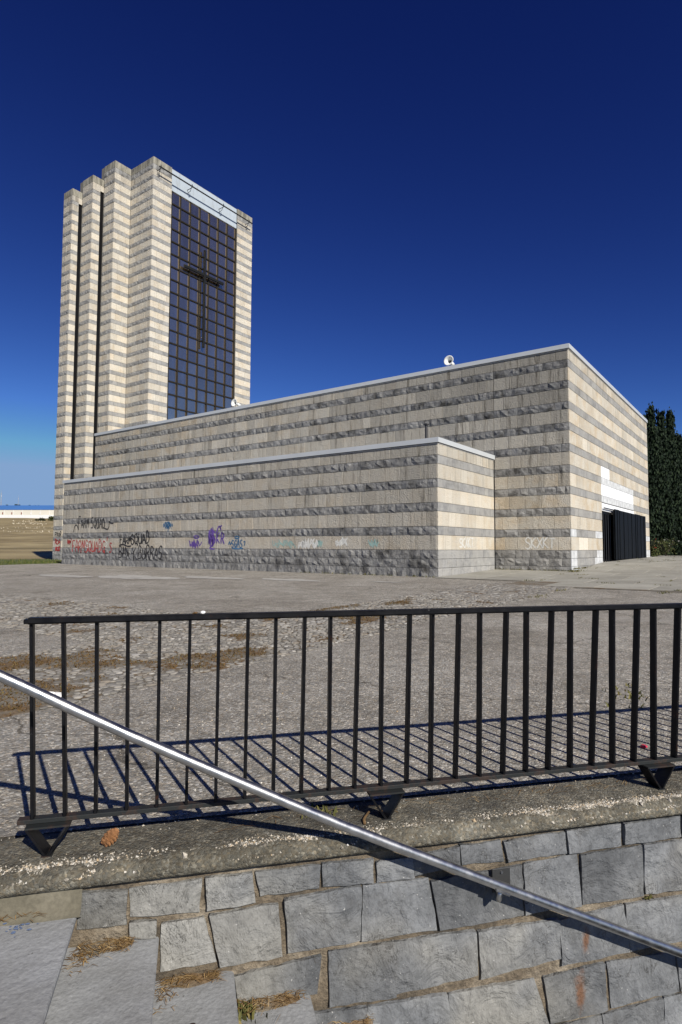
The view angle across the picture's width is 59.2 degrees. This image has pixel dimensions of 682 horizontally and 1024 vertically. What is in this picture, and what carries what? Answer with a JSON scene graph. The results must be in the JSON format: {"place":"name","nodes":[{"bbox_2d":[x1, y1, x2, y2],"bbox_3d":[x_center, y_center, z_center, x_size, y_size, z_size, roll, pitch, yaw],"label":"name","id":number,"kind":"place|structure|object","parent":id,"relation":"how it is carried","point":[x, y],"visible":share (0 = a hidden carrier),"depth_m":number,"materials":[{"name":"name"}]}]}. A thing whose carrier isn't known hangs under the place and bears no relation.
{"place":"outdoors","nodes":[
{"label":"outdoors","id":0,"kind":"place"},
{"bbox_2d":[0,558,61,564],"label":"grass verge","id":1,"kind":"object","parent":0,"point":[24,561],"depth_m":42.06,"materials":[{"name":"green plant"}]},
{"bbox_2d":[0,594,245,641],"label":"cobbled path crossing","id":2,"kind":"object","parent":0,"point":[32,606],"visible":0.77,"depth_m":9.65,"materials":[{"name":"stone"}]},
{"bbox_2d":[0,583,571,718],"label":"cobbled path","id":3,"kind":"structure","parent":0,"point":[141,676],"depth_m":7.20,"materials":[{"name":"stone"}]},
{"bbox_2d":[49,691,61,696],"bbox_3d":[-2.209,1.417,4.603,0.102,0.086,0.113,0,-3,4],"label":"crumpled paper","id":4,"kind":"object","parent":3,"relation":"on","point":[59,694],"visible":0.25,"depth_m":4.62,"materials":[{"name":"white paper"}]},
{"bbox_2d":[0,597,492,717],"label":"moss","id":5,"kind":"object","parent":3,"relation":"on","point":[14,663],"visible":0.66,"depth_m":6.17,"materials":[{"name":"brown plant"}]},
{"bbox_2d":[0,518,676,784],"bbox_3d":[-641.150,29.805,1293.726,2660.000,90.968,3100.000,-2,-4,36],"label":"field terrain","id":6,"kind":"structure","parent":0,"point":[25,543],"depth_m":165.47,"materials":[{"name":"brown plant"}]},
{"bbox_2d":[1,520,51,532],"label":"rubble","id":7,"kind":"object","parent":6,"relation":"on","point":[26,527],"visible":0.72,"depth_m":451.50,"materials":[{"name":"white stone"}]},
{"bbox_2d":[0,505,53,517],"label":"warehouse","id":8,"kind":"structure","parent":6,"relation":"on","point":[26,511],"depth_m":698.08,"materials":[{"name":"white"}]},
{"bbox_2d":[52,156,252,559],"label":"church tower","id":9,"kind":"structure","parent":6,"relation":"on","point":[155,309],"depth_m":48.36,"materials":[{"name":"beige stone"}]},
{"bbox_2d":[167,191,235,419],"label":"window","id":10,"kind":"structure","parent":9,"relation":"in","point":[200,380],"depth_m":51.20,"materials":[{"name":"blue glass"}]},
{"bbox_2d":[643,401,678,555],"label":"cypress tree","id":11,"kind":"object","parent":6,"relation":"on","point":[659,517],"visible":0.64,"depth_m":47.50,"materials":[{"name":"green plant"}]},
{"bbox_2d":[650,406,681,555],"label":"cypress tree","id":12,"kind":"object","parent":6,"relation":"on","point":[668,438],"visible":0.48,"depth_m":48.28,"materials":[{"name":"green plant"}]},
{"bbox_2d":[676,433,681,555],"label":"cypress tree","id":13,"kind":"object","parent":6,"relation":"on","point":[679,437],"visible":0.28,"depth_m":50.02,"materials":[{"name":"green plant"}]},
{"bbox_2d":[0,555,681,836],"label":"plaza ground","id":14,"kind":"structure","parent":0,"point":[185,590],"depth_m":4.59,"materials":[{"name":"concrete"}]},
{"bbox_2d":[61,437,494,576],"bbox_3d":[-4.879,0.452,29.573,24.020,5.055,5.123,-2,-4,36],"label":"church annex","id":15,"kind":"object","parent":14,"relation":"on","point":[424,507],"visible":0.98,"depth_m":24.16,"materials":[{"name":"grey stone"}]},
{"bbox_2d":[423,423,428,437],"bbox_3d":[3.375,-2.951,23.771,0.220,1.130,0.214,-2,-4,36],"label":"vent pipe","id":16,"kind":"object","parent":15,"relation":"on","point":[426,429],"visible":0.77,"depth_m":23.75,"materials":[{"name":"grey metal"}]},
{"bbox_2d":[0,768,681,925],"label":"kerb ledge","id":17,"kind":"object","parent":14,"relation":"on","point":[53,899],"visible":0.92,"depth_m":2.52,"materials":[{"name":"concrete"}]},
{"bbox_2d":[101,828,118,846],"bbox_3d":[-0.923,1.303,2.406,0.057,0.058,0.084,0,-3,11],"label":"pine cone","id":18,"kind":"object","parent":17,"relation":"on","point":[110,837],"visible":1,"depth_m":2.39,"materials":[{"name":"brown plant"}]},
{"bbox_2d":[0,768,681,888],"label":"gravel","id":19,"kind":"structure","parent":17,"relation":"on","point":[608,804],"depth_m":2.56,"materials":[{"name":"grey gravel"}]},
{"bbox_2d":[17,603,681,857],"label":"iron fence","id":20,"kind":"object","parent":17,"relation":"on","point":[33,822],"visible":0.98,"depth_m":2.69,"materials":[{"name":"black metal"}]},
{"bbox_2d":[362,810,370,824],"bbox_3d":[0.109,1.335,2.629,0.022,0.023,0.106,-1,-4,15],"label":"twig","id":21,"kind":"object","parent":17,"relation":"on","point":[365,816],"visible":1,"depth_m":2.62,"materials":[{"name":"brown wood"}]},
{"bbox_2d":[0,641,681,840],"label":"grit","id":22,"kind":"object","parent":14,"relation":"on","point":[335,747],"visible":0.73,"depth_m":3.68,"materials":[{"name":"grey gravel"}]},
{"bbox_2d":[94,343,649,570],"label":"church hall","id":23,"kind":"structure","parent":14,"relation":"on","point":[559,432],"depth_m":26.48,"materials":[{"name":"stone"}]},
{"bbox_2d":[231,399,240,406],"bbox_3d":[-6.009,-6.190,34.667,0.464,0.609,0.544,-2,-4,36],"label":"horn loudspeaker","id":24,"kind":"object","parent":23,"relation":"on","point":[234,402],"visible":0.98,"depth_m":34.58,"materials":[{"name":"white plastic"}]},
{"bbox_2d":[444,355,454,364],"bbox_3d":[4.892,-6.615,26.748,0.464,0.609,0.544,-2,-4,36],"label":"horn loudspeaker","id":25,"kind":"object","parent":23,"relation":"on","point":[448,360],"visible":0.94,"depth_m":26.65,"materials":[{"name":"white plastic"}]},
{"bbox_2d":[613,509,646,559],"bbox_3d":[15.168,1.250,31.343,0.102,2.388,8.080,-2,-4,36],"label":"door leaf","id":26,"kind":"structure","parent":23,"relation":"in","point":[629,529],"depth_m":30.66,"materials":[{"name":"black paint"}]},
{"bbox_2d":[300,556,681,707],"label":"weeds","id":27,"kind":"object","parent":14,"relation":"on","point":[665,591],"visible":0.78,"depth_m":17.02,"materials":[{"name":"plant"}]},
{"bbox_2d":[435,556,681,591],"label":"pavement","id":28,"kind":"structure","parent":14,"relation":"on","point":[630,574],"depth_m":20.17,"materials":[{"name":"concrete"}]},
{"bbox_2d":[649,536,659,551],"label":"rose bush","id":29,"kind":"object","parent":14,"relation":"on","point":[651,542],"visible":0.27,"depth_m":44.75,"materials":[{"name":"green plant"}]},
{"bbox_2d":[650,545,659,556],"bbox_3d":[19.573,2.470,37.568,0.936,0.806,0.748,0,-3,2],"label":"rose bush","id":30,"kind":"object","parent":14,"relation":"on","point":[653,551],"visible":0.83,"depth_m":37.45,"materials":[{"name":"green plant"}]},
{"bbox_2d":[651,538,678,555],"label":"rose bush","id":31,"kind":"object","parent":14,"relation":"on","point":[667,549],"visible":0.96,"depth_m":43.43,"materials":[{"name":"green plant"}]},
{"bbox_2d":[0,0,681,504],"label":"sky","id":32,"kind":"structure","parent":0,"point":[420,183],"materials":[{"name":"blue"}]},
{"bbox_2d":[68,815,681,1023],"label":"retaining wall","id":33,"kind":"structure","parent":0,"point":[388,937],"depth_m":2.55,"materials":[{"name":"stone"}]},
{"bbox_2d":[0,917,379,1023],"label":"stone stairs","id":34,"kind":"structure","parent":33,"relation":"attached to","point":[37,986],"depth_m":2.05,"materials":[{"name":"grey stone"}]},
{"bbox_2d":[80,937,372,1023],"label":"soil debris","id":35,"kind":"object","parent":34,"relation":"on","point":[194,982],"visible":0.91,"depth_m":2.29,"materials":[{"name":"brown soil"}]},
{"bbox_2d":[0,772,681,1023],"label":"dry straw","id":36,"kind":"object","parent":34,"relation":"on","point":[180,978],"visible":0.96,"depth_m":2.28,"materials":[{"name":"brown plant"}]},
{"bbox_2d":[237,803,653,1023],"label":"step weeds","id":37,"kind":"object","parent":34,"relation":"on","point":[246,1013],"visible":0.68,"depth_m":2.32,"materials":[{"name":"green plant"}]},
{"bbox_2d":[0,669,681,957],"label":"handrail","id":38,"kind":"object","parent":33,"relation":"attached to","point":[498,883],"visible":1,"depth_m":2.36,"materials":[{"name":"silver metal"}]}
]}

